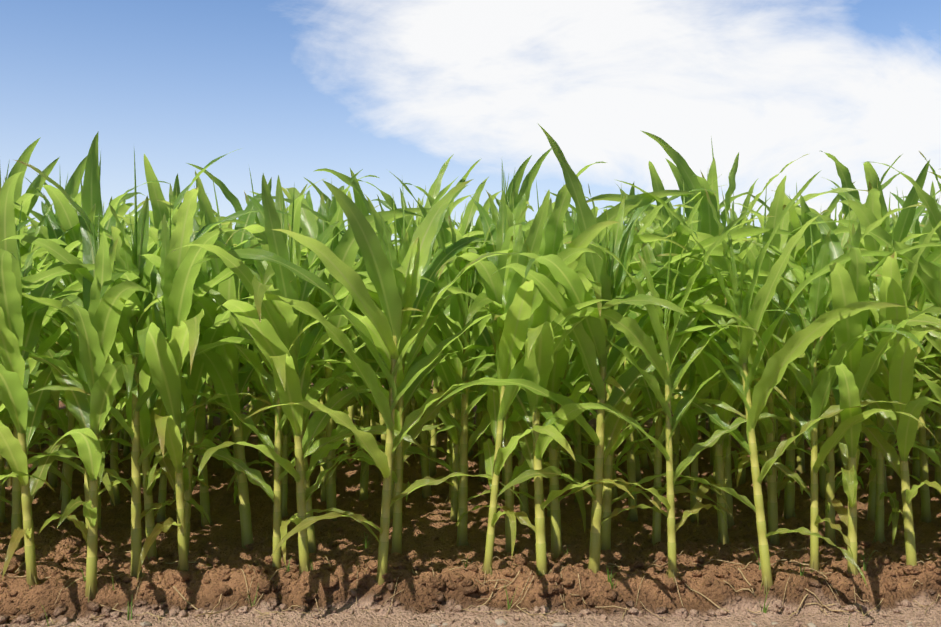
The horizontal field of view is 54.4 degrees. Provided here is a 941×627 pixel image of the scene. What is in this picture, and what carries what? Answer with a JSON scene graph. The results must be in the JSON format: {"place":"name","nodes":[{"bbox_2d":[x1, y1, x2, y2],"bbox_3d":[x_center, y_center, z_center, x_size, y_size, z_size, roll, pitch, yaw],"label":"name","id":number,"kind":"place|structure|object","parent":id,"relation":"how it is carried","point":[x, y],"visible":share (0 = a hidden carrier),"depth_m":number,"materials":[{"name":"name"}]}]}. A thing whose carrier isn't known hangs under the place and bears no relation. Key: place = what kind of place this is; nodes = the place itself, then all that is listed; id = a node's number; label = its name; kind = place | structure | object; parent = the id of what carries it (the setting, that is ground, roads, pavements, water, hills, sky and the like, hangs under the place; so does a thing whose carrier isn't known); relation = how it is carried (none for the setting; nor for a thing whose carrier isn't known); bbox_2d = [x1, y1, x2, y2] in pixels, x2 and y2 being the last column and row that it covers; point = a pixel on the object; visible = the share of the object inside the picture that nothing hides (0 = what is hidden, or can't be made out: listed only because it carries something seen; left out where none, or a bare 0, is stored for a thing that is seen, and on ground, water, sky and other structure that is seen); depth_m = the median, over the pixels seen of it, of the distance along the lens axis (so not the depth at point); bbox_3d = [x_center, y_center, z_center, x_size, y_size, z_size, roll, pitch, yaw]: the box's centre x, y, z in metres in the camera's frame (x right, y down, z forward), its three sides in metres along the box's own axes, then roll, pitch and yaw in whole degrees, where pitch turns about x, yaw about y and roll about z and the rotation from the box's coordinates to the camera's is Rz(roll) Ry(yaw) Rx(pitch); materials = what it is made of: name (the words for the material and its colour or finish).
{"place":"outdoors","nodes":[
{"label":"outdoors","id":0,"kind":"place"},
{"bbox_2d":[0,366,940,626],"bbox_3d":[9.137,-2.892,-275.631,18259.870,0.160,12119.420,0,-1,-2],"label":"ground","id":1,"kind":"structure","parent":0,"point":[423,519],"depth_m":3.73,"materials":[{"name":"soil"}]},
{"bbox_2d":[5,228,66,469],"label":"corn","id":2,"kind":"object","parent":1,"relation":"on","point":[47,422],"depth_m":4.91,"materials":[{"name":"green plant"}]},
{"bbox_2d":[0,137,77,522],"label":"corn","id":3,"kind":"object","parent":1,"relation":"on","point":[25,198],"visible":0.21,"depth_m":4.21,"materials":[{"name":"green plant"}]},
{"bbox_2d":[0,250,77,413],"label":"corn","id":4,"kind":"object","parent":1,"relation":"on","point":[23,259],"visible":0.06,"depth_m":3.85,"materials":[{"name":"green plant"}]},
{"bbox_2d":[0,171,82,589],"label":"corn","id":5,"kind":"object","parent":1,"relation":"on","point":[19,327],"visible":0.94,"depth_m":3.22,"materials":[{"name":"green plant"}]},
{"bbox_2d":[0,217,132,492],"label":"corn","id":6,"kind":"object","parent":1,"relation":"on","point":[31,282],"visible":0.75,"depth_m":3.29,"materials":[{"name":"green plant"}]},
{"bbox_2d":[0,178,149,550],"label":"corn","id":7,"kind":"object","parent":1,"relation":"on","point":[45,346],"visible":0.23,"depth_m":3.89,"materials":[{"name":"green plant"}]},
{"bbox_2d":[9,178,144,522],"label":"corn","id":8,"kind":"object","parent":1,"relation":"on","point":[63,341],"visible":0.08,"depth_m":4.38,"materials":[{"name":"green plant"}]},
{"bbox_2d":[36,131,126,529],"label":"corn","id":9,"kind":"object","parent":1,"relation":"on","point":[66,212],"visible":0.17,"depth_m":4.10,"materials":[{"name":"green plant"}]},
{"bbox_2d":[30,165,133,499],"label":"corn","id":10,"kind":"object","parent":1,"relation":"on","point":[60,417],"visible":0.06,"depth_m":4.82,"materials":[{"name":"green plant"}]},
{"bbox_2d":[43,155,130,487],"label":"corn","id":11,"kind":"object","parent":1,"relation":"on","point":[72,186],"visible":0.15,"depth_m":5.45,"materials":[{"name":"green plant"}]},
{"bbox_2d":[24,158,154,440],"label":"corn","id":12,"kind":"object","parent":1,"relation":"on","point":[39,180],"visible":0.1,"depth_m":4.93,"materials":[{"name":"green plant"}]},
{"bbox_2d":[27,203,168,601],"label":"corn","id":13,"kind":"object","parent":1,"relation":"on","point":[92,325],"visible":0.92,"depth_m":3.19,"materials":[{"name":"green plant"}]},
{"bbox_2d":[29,204,182,505],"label":"corn","id":14,"kind":"object","parent":1,"relation":"on","point":[114,462],"visible":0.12,"depth_m":4.86,"materials":[{"name":"green plant"}]},
{"bbox_2d":[66,214,197,522],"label":"corn","id":15,"kind":"object","parent":1,"relation":"on","point":[161,516],"visible":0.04,"depth_m":4.43,"materials":[{"name":"green plant"}]},
{"bbox_2d":[21,180,246,546],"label":"corn","id":16,"kind":"object","parent":1,"relation":"on","point":[54,230],"visible":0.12,"depth_m":3.96,"materials":[{"name":"green plant"}]},
{"bbox_2d":[34,154,252,499],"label":"corn","id":17,"kind":"object","parent":1,"relation":"on","point":[159,208],"visible":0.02,"depth_m":4.71,"materials":[{"name":"green plant"}]},
{"bbox_2d":[2,148,290,577],"bbox_3d":[-1.255,0.198,3.359,1.209,1.694,0.416,0,-1,-27],"label":"corn","id":18,"kind":"object","parent":1,"relation":"on","point":[138,265],"visible":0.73,"depth_m":3.42,"materials":[{"name":"green plant"}]},
{"bbox_2d":[67,200,231,526],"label":"corn","id":19,"kind":"object","parent":1,"relation":"on","point":[203,475],"visible":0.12,"depth_m":4.36,"materials":[{"name":"green plant"}]},
{"bbox_2d":[100,220,203,559],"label":"corn","id":20,"kind":"object","parent":1,"relation":"on","point":[133,305],"visible":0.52,"depth_m":3.65,"materials":[{"name":"green plant"}]},
{"bbox_2d":[127,202,230,554],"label":"corn","id":21,"kind":"object","parent":1,"relation":"on","point":[195,421],"visible":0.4,"depth_m":3.72,"materials":[{"name":"green plant"}]},
{"bbox_2d":[137,187,257,579],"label":"corn","id":22,"kind":"object","parent":1,"relation":"on","point":[173,277],"visible":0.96,"depth_m":3.23,"materials":[{"name":"green plant"}]},
{"bbox_2d":[182,223,264,468],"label":"corn","id":23,"kind":"object","parent":1,"relation":"on","point":[224,418],"visible":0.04,"depth_m":5.97,"materials":[{"name":"green plant"}]},
{"bbox_2d":[136,171,338,548],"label":"corn","id":24,"kind":"object","parent":1,"relation":"on","point":[221,365],"visible":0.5,"depth_m":3.85,"materials":[{"name":"green plant"}]},
{"bbox_2d":[228,240,265,466],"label":"corn","id":25,"kind":"object","parent":1,"relation":"on","point":[258,393],"visible":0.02,"depth_m":6.10,"materials":[{"name":"green plant"}]},
{"bbox_2d":[196,222,306,503],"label":"corn","id":26,"kind":"object","parent":1,"relation":"on","point":[241,402],"visible":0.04,"depth_m":4.90,"materials":[{"name":"green plant"}]},
{"bbox_2d":[187,163,323,444],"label":"corn","id":27,"kind":"object","parent":1,"relation":"on","point":[231,197],"visible":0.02,"depth_m":6.60,"materials":[{"name":"green plant"}]},
{"bbox_2d":[169,173,384,573],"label":"corn","id":28,"kind":"object","parent":1,"relation":"on","point":[275,328],"visible":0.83,"depth_m":3.26,"materials":[{"name":"green plant"}]},
{"bbox_2d":[209,209,362,518],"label":"corn","id":29,"kind":"object","parent":1,"relation":"on","point":[285,451],"visible":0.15,"depth_m":4.42,"materials":[{"name":"green plant"}]},
{"bbox_2d":[225,175,359,552],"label":"corn","id":30,"kind":"object","parent":1,"relation":"on","point":[315,392],"visible":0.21,"depth_m":3.73,"materials":[{"name":"green plant"}]},
{"bbox_2d":[205,356,381,480],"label":"corn","id":31,"kind":"object","parent":1,"relation":"on","point":[269,422],"visible":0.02,"depth_m":5.37,"materials":[{"name":"green plant"}]},
{"bbox_2d":[182,223,438,568],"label":"corn","id":32,"kind":"object","parent":1,"relation":"on","point":[254,476],"visible":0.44,"depth_m":3.49,"materials":[{"name":"green plant"}]},
{"bbox_2d":[221,179,415,484],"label":"corn","id":33,"kind":"object","parent":1,"relation":"on","point":[351,401],"visible":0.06,"depth_m":5.55,"materials":[{"name":"green plant"}]},
{"bbox_2d":[263,178,415,464],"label":"corn","id":34,"kind":"object","parent":1,"relation":"on","point":[349,412],"visible":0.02,"depth_m":6.13,"materials":[{"name":"green plant"}]},
{"bbox_2d":[252,175,433,502],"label":"corn","id":35,"kind":"object","parent":1,"relation":"on","point":[322,375],"visible":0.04,"depth_m":4.88,"materials":[{"name":"green plant"}]},
{"bbox_2d":[312,168,391,500],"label":"corn","id":36,"kind":"object","parent":1,"relation":"on","point":[367,404],"visible":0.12,"depth_m":4.93,"materials":[{"name":"green plant"}]},
{"bbox_2d":[286,169,422,520],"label":"corn","id":37,"kind":"object","parent":1,"relation":"on","point":[345,249],"visible":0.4,"depth_m":4.36,"materials":[{"name":"green plant"}]},
{"bbox_2d":[192,179,539,584],"bbox_3d":[-0.196,0.250,3.229,1.477,1.551,0.391,0,-1,-26],"label":"corn","id":38,"kind":"object","parent":1,"relation":"on","point":[397,291],"visible":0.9,"depth_m":3.24,"materials":[{"name":"green plant"}]},
{"bbox_2d":[248,168,486,518],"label":"corn","id":39,"kind":"object","parent":1,"relation":"on","point":[354,184],"visible":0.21,"depth_m":4.41,"materials":[{"name":"green plant"}]},
{"bbox_2d":[347,190,414,445],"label":"corn","id":40,"kind":"object","parent":1,"relation":"on","point":[372,422],"visible":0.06,"depth_m":6.04,"materials":[{"name":"green plant"}]},
{"bbox_2d":[289,180,494,553],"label":"corn","id":41,"kind":"object","parent":1,"relation":"on","point":[439,260],"visible":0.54,"depth_m":3.71,"materials":[{"name":"green plant"}]},
{"bbox_2d":[339,154,480,497],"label":"corn","id":42,"kind":"object","parent":1,"relation":"on","point":[434,190],"visible":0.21,"depth_m":5.01,"materials":[{"name":"green plant"}]},
{"bbox_2d":[353,159,480,480],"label":"corn","id":43,"kind":"object","parent":1,"relation":"on","point":[435,245],"depth_m":5.50,"materials":[{"name":"green plant"}]},
{"bbox_2d":[355,178,487,502],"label":"corn","id":44,"kind":"object","parent":1,"relation":"on","point":[464,227],"visible":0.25,"depth_m":5.03,"materials":[{"name":"green plant"}]},
{"bbox_2d":[414,221,453,476],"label":"corn","id":45,"kind":"object","parent":1,"relation":"on","point":[437,387],"visible":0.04,"depth_m":5.67,"materials":[{"name":"green plant"}]},
{"bbox_2d":[2,533,870,626],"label":"weeds","id":46,"kind":"object","parent":1,"relation":"on","point":[608,574],"visible":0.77,"depth_m":3.35,"materials":[{"name":"plant"}]},
{"bbox_2d":[395,227,487,521],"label":"corn","id":47,"kind":"object","parent":1,"relation":"on","point":[444,372],"visible":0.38,"depth_m":4.40,"materials":[{"name":"green plant"}]},
{"bbox_2d":[415,194,473,464],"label":"corn","id":48,"kind":"object","parent":1,"relation":"on","point":[429,382],"visible":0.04,"depth_m":6.00,"materials":[{"name":"green plant"}]},
{"bbox_2d":[0,526,940,626],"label":"soil clods","id":49,"kind":"object","parent":1,"relation":"on","point":[439,582],"visible":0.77,"depth_m":3.31,"materials":[{"name":"brown soil"}]},
{"bbox_2d":[0,540,940,623],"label":"straw","id":50,"kind":"object","parent":1,"relation":"on","point":[752,591],"visible":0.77,"depth_m":3.30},
{"bbox_2d":[324,169,639,546],"bbox_3d":[0.020,0.218,3.979,1.414,1.654,0.603,0,-1,-12],"label":"corn","id":51,"kind":"object","parent":1,"relation":"on","point":[442,322],"visible":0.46,"depth_m":3.92,"materials":[{"name":"green plant"}]},
{"bbox_2d":[471,191,500,483],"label":"corn","id":52,"kind":"object","parent":1,"relation":"on","point":[479,227],"visible":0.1,"depth_m":5.46,"materials":[{"name":"green plant"}]},
{"bbox_2d":[431,173,572,524],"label":"corn","id":53,"kind":"object","parent":1,"relation":"on","point":[520,207],"visible":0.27,"depth_m":4.36,"materials":[{"name":"green plant"}]},
{"bbox_2d":[473,155,533,228],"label":"corn","id":54,"kind":"object","parent":1,"relation":"on","point":[518,176],"visible":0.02,"depth_m":5.73,"materials":[{"name":"green plant"}]},
{"bbox_2d":[435,190,577,552],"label":"corn","id":55,"kind":"object","parent":1,"relation":"on","point":[501,235],"visible":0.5,"depth_m":3.72,"materials":[{"name":"green plant"}]},
{"bbox_2d":[435,148,605,499],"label":"corn","id":56,"kind":"object","parent":1,"relation":"on","point":[526,185],"visible":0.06,"depth_m":4.96,"materials":[{"name":"green plant"}]},
{"bbox_2d":[477,182,613,467],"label":"corn","id":57,"kind":"object","parent":1,"relation":"on","point":[565,463],"visible":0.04,"depth_m":6.05,"materials":[{"name":"green plant"}]},
{"bbox_2d":[481,190,610,574],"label":"corn","id":58,"kind":"object","parent":1,"relation":"on","point":[522,298],"visible":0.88,"depth_m":3.35,"materials":[{"name":"green plant"}]},
{"bbox_2d":[429,221,688,575],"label":"corn","id":59,"kind":"object","parent":1,"relation":"on","point":[541,348],"visible":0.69,"depth_m":3.37,"materials":[{"name":"green plant"}]},
{"bbox_2d":[429,161,694,558],"bbox_3d":[0.328,0.237,3.847,0.561,1.630,1.490,1,-6,-28],"label":"corn","id":60,"kind":"object","parent":1,"relation":"on","point":[552,238],"visible":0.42,"depth_m":3.77,"materials":[{"name":"green plant"}]},
{"bbox_2d":[540,184,597,502],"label":"corn","id":61,"kind":"object","parent":1,"relation":"on","point":[573,433],"visible":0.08,"depth_m":4.91,"materials":[{"name":"green plant"}]},
{"bbox_2d":[436,124,766,572],"bbox_3d":[0.524,0.183,3.473,1.383,1.707,0.644,-1,5,-33],"label":"corn","id":62,"kind":"object","parent":1,"relation":"on","point":[589,333],"visible":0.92,"depth_m":3.38,"materials":[{"name":"green plant"}]},
{"bbox_2d":[545,218,659,531],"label":"corn","id":63,"kind":"object","parent":1,"relation":"on","point":[576,373],"visible":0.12,"depth_m":4.41,"materials":[{"name":"green plant"}]},
{"bbox_2d":[569,229,636,465],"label":"corn","id":64,"kind":"object","parent":1,"relation":"on","point":[585,451],"visible":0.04,"depth_m":6.13,"materials":[{"name":"green plant"}]},
{"bbox_2d":[540,217,689,499],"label":"corn","id":65,"kind":"object","parent":1,"relation":"on","point":[584,433],"visible":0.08,"depth_m":4.99,"materials":[{"name":"green plant"}]},
{"bbox_2d":[543,201,691,459],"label":"corn","id":66,"kind":"object","parent":1,"relation":"on","point":[645,412],"depth_m":5.54,"materials":[{"name":"green plant"}]},
{"bbox_2d":[477,185,760,521],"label":"corn","id":67,"kind":"object","parent":1,"relation":"on","point":[630,475],"visible":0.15,"depth_m":4.44,"materials":[{"name":"green plant"}]},
{"bbox_2d":[569,203,689,469],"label":"corn","id":68,"kind":"object","parent":1,"relation":"on","point":[644,460],"visible":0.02,"depth_m":6.07,"materials":[{"name":"green plant"}]},
{"bbox_2d":[456,188,808,549],"bbox_3d":[0.587,0.270,3.750,1.457,1.551,0.548,3,3,33],"label":"corn","id":69,"kind":"object","parent":1,"relation":"on","point":[607,500],"visible":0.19,"depth_m":3.68,"materials":[{"name":"green plant"}]},
{"bbox_2d":[591,206,697,480],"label":"corn","id":70,"kind":"object","parent":1,"relation":"on","point":[637,459],"depth_m":5.63,"materials":[{"name":"green plant"}]},
{"bbox_2d":[539,209,810,581],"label":"corn","id":71,"kind":"object","parent":1,"relation":"on","point":[670,345],"visible":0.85,"depth_m":3.37,"materials":[{"name":"green plant"}]},
{"bbox_2d":[569,192,781,486],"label":"corn","id":72,"kind":"object","parent":1,"relation":"on","point":[684,455],"visible":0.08,"depth_m":5.53,"materials":[{"name":"green plant"}]},
{"bbox_2d":[643,158,714,465],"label":"corn","id":73,"kind":"object","parent":1,"relation":"on","point":[676,173],"visible":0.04,"depth_m":5.97,"materials":[{"name":"green plant"}]},
{"bbox_2d":[612,161,758,494],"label":"corn","id":74,"kind":"object","parent":1,"relation":"on","point":[657,184],"visible":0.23,"depth_m":5.05,"materials":[{"name":"green plant"}]},
{"bbox_2d":[641,207,731,522],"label":"corn","id":75,"kind":"object","parent":1,"relation":"on","point":[688,422],"visible":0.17,"depth_m":4.33,"materials":[{"name":"green plant"}]},
{"bbox_2d":[615,180,787,545],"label":"corn","id":76,"kind":"object","parent":1,"relation":"on","point":[681,237],"visible":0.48,"depth_m":3.89,"materials":[{"name":"green plant"}]},
{"bbox_2d":[632,159,789,544],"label":"corn","id":77,"kind":"object","parent":1,"relation":"on","point":[707,367],"visible":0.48,"depth_m":3.86,"materials":[{"name":"green plant"}]},
{"bbox_2d":[653,176,804,545],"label":"corn","id":78,"kind":"object","parent":1,"relation":"on","point":[767,426],"visible":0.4,"depth_m":3.90,"materials":[{"name":"green plant"}]},
{"bbox_2d":[586,131,881,528],"bbox_3d":[1.205,0.099,4.419,1.346,1.905,0.513,0,-1,2],"label":"corn","id":79,"kind":"object","parent":1,"relation":"on","point":[687,173],"visible":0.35,"depth_m":4.32,"materials":[{"name":"green plant"}]},
{"bbox_2d":[728,179,757,230],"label":"corn","id":80,"kind":"object","parent":1,"relation":"on","point":[745,203],"visible":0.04,"depth_m":7.18,"materials":[{"name":"green plant"}]},
{"bbox_2d":[673,204,818,485],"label":"corn","id":81,"kind":"object","parent":1,"relation":"on","point":[742,480],"depth_m":5.46,"materials":[{"name":"green plant"}]},
{"bbox_2d":[708,244,788,493],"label":"corn","id":82,"kind":"object","parent":1,"relation":"on","point":[777,402],"visible":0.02,"depth_m":4.91,"materials":[{"name":"green plant"}]},
{"bbox_2d":[592,171,918,594],"bbox_3d":[0.940,0.246,3.371,1.344,1.609,0.633,-7,-4,36],"label":"corn","id":83,"kind":"object","parent":1,"relation":"on","point":[793,348],"visible":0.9,"depth_m":3.34,"materials":[{"name":"green plant"}]},
{"bbox_2d":[681,190,834,518],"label":"corn","id":84,"kind":"object","parent":1,"relation":"on","point":[794,390],"visible":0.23,"depth_m":4.47,"materials":[{"name":"green plant"}]},
{"bbox_2d":[727,195,810,476],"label":"corn","id":85,"kind":"object","parent":1,"relation":"on","point":[752,254],"visible":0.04,"depth_m":5.06,"materials":[{"name":"green plant"}]},
{"bbox_2d":[739,224,810,481],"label":"corn","id":86,"kind":"object","parent":1,"relation":"on","point":[762,442],"visible":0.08,"depth_m":5.53,"materials":[{"name":"green plant"}]},
{"bbox_2d":[735,182,863,473],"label":"corn","id":87,"kind":"object","parent":1,"relation":"on","point":[800,468],"visible":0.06,"depth_m":5.69,"materials":[{"name":"green plant"}]},
{"bbox_2d":[717,204,940,571],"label":"corn","id":88,"kind":"object","parent":1,"relation":"on","point":[813,303],"visible":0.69,"depth_m":3.43,"materials":[{"name":"green plant"}]},
{"bbox_2d":[737,195,927,546],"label":"corn","id":89,"kind":"object","parent":1,"relation":"on","point":[832,484],"visible":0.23,"depth_m":3.85,"materials":[{"name":"green plant"}]},
{"bbox_2d":[733,193,934,499],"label":"corn","id":90,"kind":"object","parent":1,"relation":"on","point":[822,475],"visible":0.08,"depth_m":4.98,"materials":[{"name":"green plant"}]},
{"bbox_2d":[746,171,939,451],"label":"corn","id":91,"kind":"object","parent":1,"relation":"on","point":[885,184],"visible":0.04,"depth_m":5.73,"materials":[{"name":"green plant"}]},
{"bbox_2d":[759,151,932,493],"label":"corn","id":92,"kind":"object","parent":1,"relation":"on","point":[843,173],"visible":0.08,"depth_m":4.92,"materials":[{"name":"green plant"}]},
{"bbox_2d":[785,161,939,520],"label":"corn","id":93,"kind":"object","parent":1,"relation":"on","point":[875,203],"visible":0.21,"depth_m":4.32,"materials":[{"name":"green plant"}]},
{"bbox_2d":[786,150,940,466],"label":"corn","id":94,"kind":"object","parent":1,"relation":"on","point":[927,274],"visible":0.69,"depth_m":3.53,"materials":[{"name":"green plant"}]},
{"bbox_2d":[794,204,940,574],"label":"corn","id":95,"kind":"object","parent":1,"relation":"on","point":[850,283],"visible":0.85,"depth_m":3.29,"materials":[{"name":"green plant"}]},
{"bbox_2d":[797,214,940,565],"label":"corn","id":96,"kind":"object","parent":1,"relation":"on","point":[895,371],"visible":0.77,"depth_m":3.43,"materials":[{"name":"green plant"}]},
{"bbox_2d":[805,188,940,522],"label":"corn","id":97,"kind":"object","parent":1,"relation":"on","point":[926,516],"visible":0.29,"depth_m":4.41,"materials":[{"name":"green plant"}]},
{"bbox_2d":[807,288,940,494],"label":"corn","id":98,"kind":"object","parent":1,"relation":"on","point":[938,438],"visible":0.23,"depth_m":5.03,"materials":[{"name":"green plant"}]},
{"bbox_2d":[818,160,940,542],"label":"corn","id":99,"kind":"object","parent":1,"relation":"on","point":[867,217],"visible":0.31,"depth_m":3.97,"materials":[{"name":"green plant"}]},
{"bbox_2d":[822,218,940,478],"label":"corn","id":100,"kind":"object","parent":1,"relation":"on","point":[916,469],"visible":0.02,"depth_m":5.68,"materials":[{"name":"green plant"}]},
{"bbox_2d":[861,258,940,452],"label":"corn","id":101,"kind":"object","parent":1,"relation":"on","point":[932,406],"visible":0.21,"depth_m":4.00,"materials":[{"name":"green plant"}]},
{"bbox_2d":[890,181,940,465],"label":"corn","id":102,"kind":"object","parent":1,"relation":"on","point":[933,248],"visible":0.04,"depth_m":6.16,"materials":[{"name":"green plant"}]},
{"bbox_2d":[899,172,940,386],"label":"corn","id":103,"kind":"object","parent":1,"relation":"on","point":[936,333],"visible":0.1,"depth_m":3.75,"materials":[{"name":"green plant"}]},
{"bbox_2d":[0,0,940,245],"label":"sky","id":104,"kind":"structure","parent":0,"point":[400,87],"materials":[{"name":"blue"}]},
{"bbox_2d":[140,618,940,626],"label":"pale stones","id":105,"kind":"object","parent":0,"point":[497,622],"visible":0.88,"depth_m":3.08,"materials":[{"name":"stone"}]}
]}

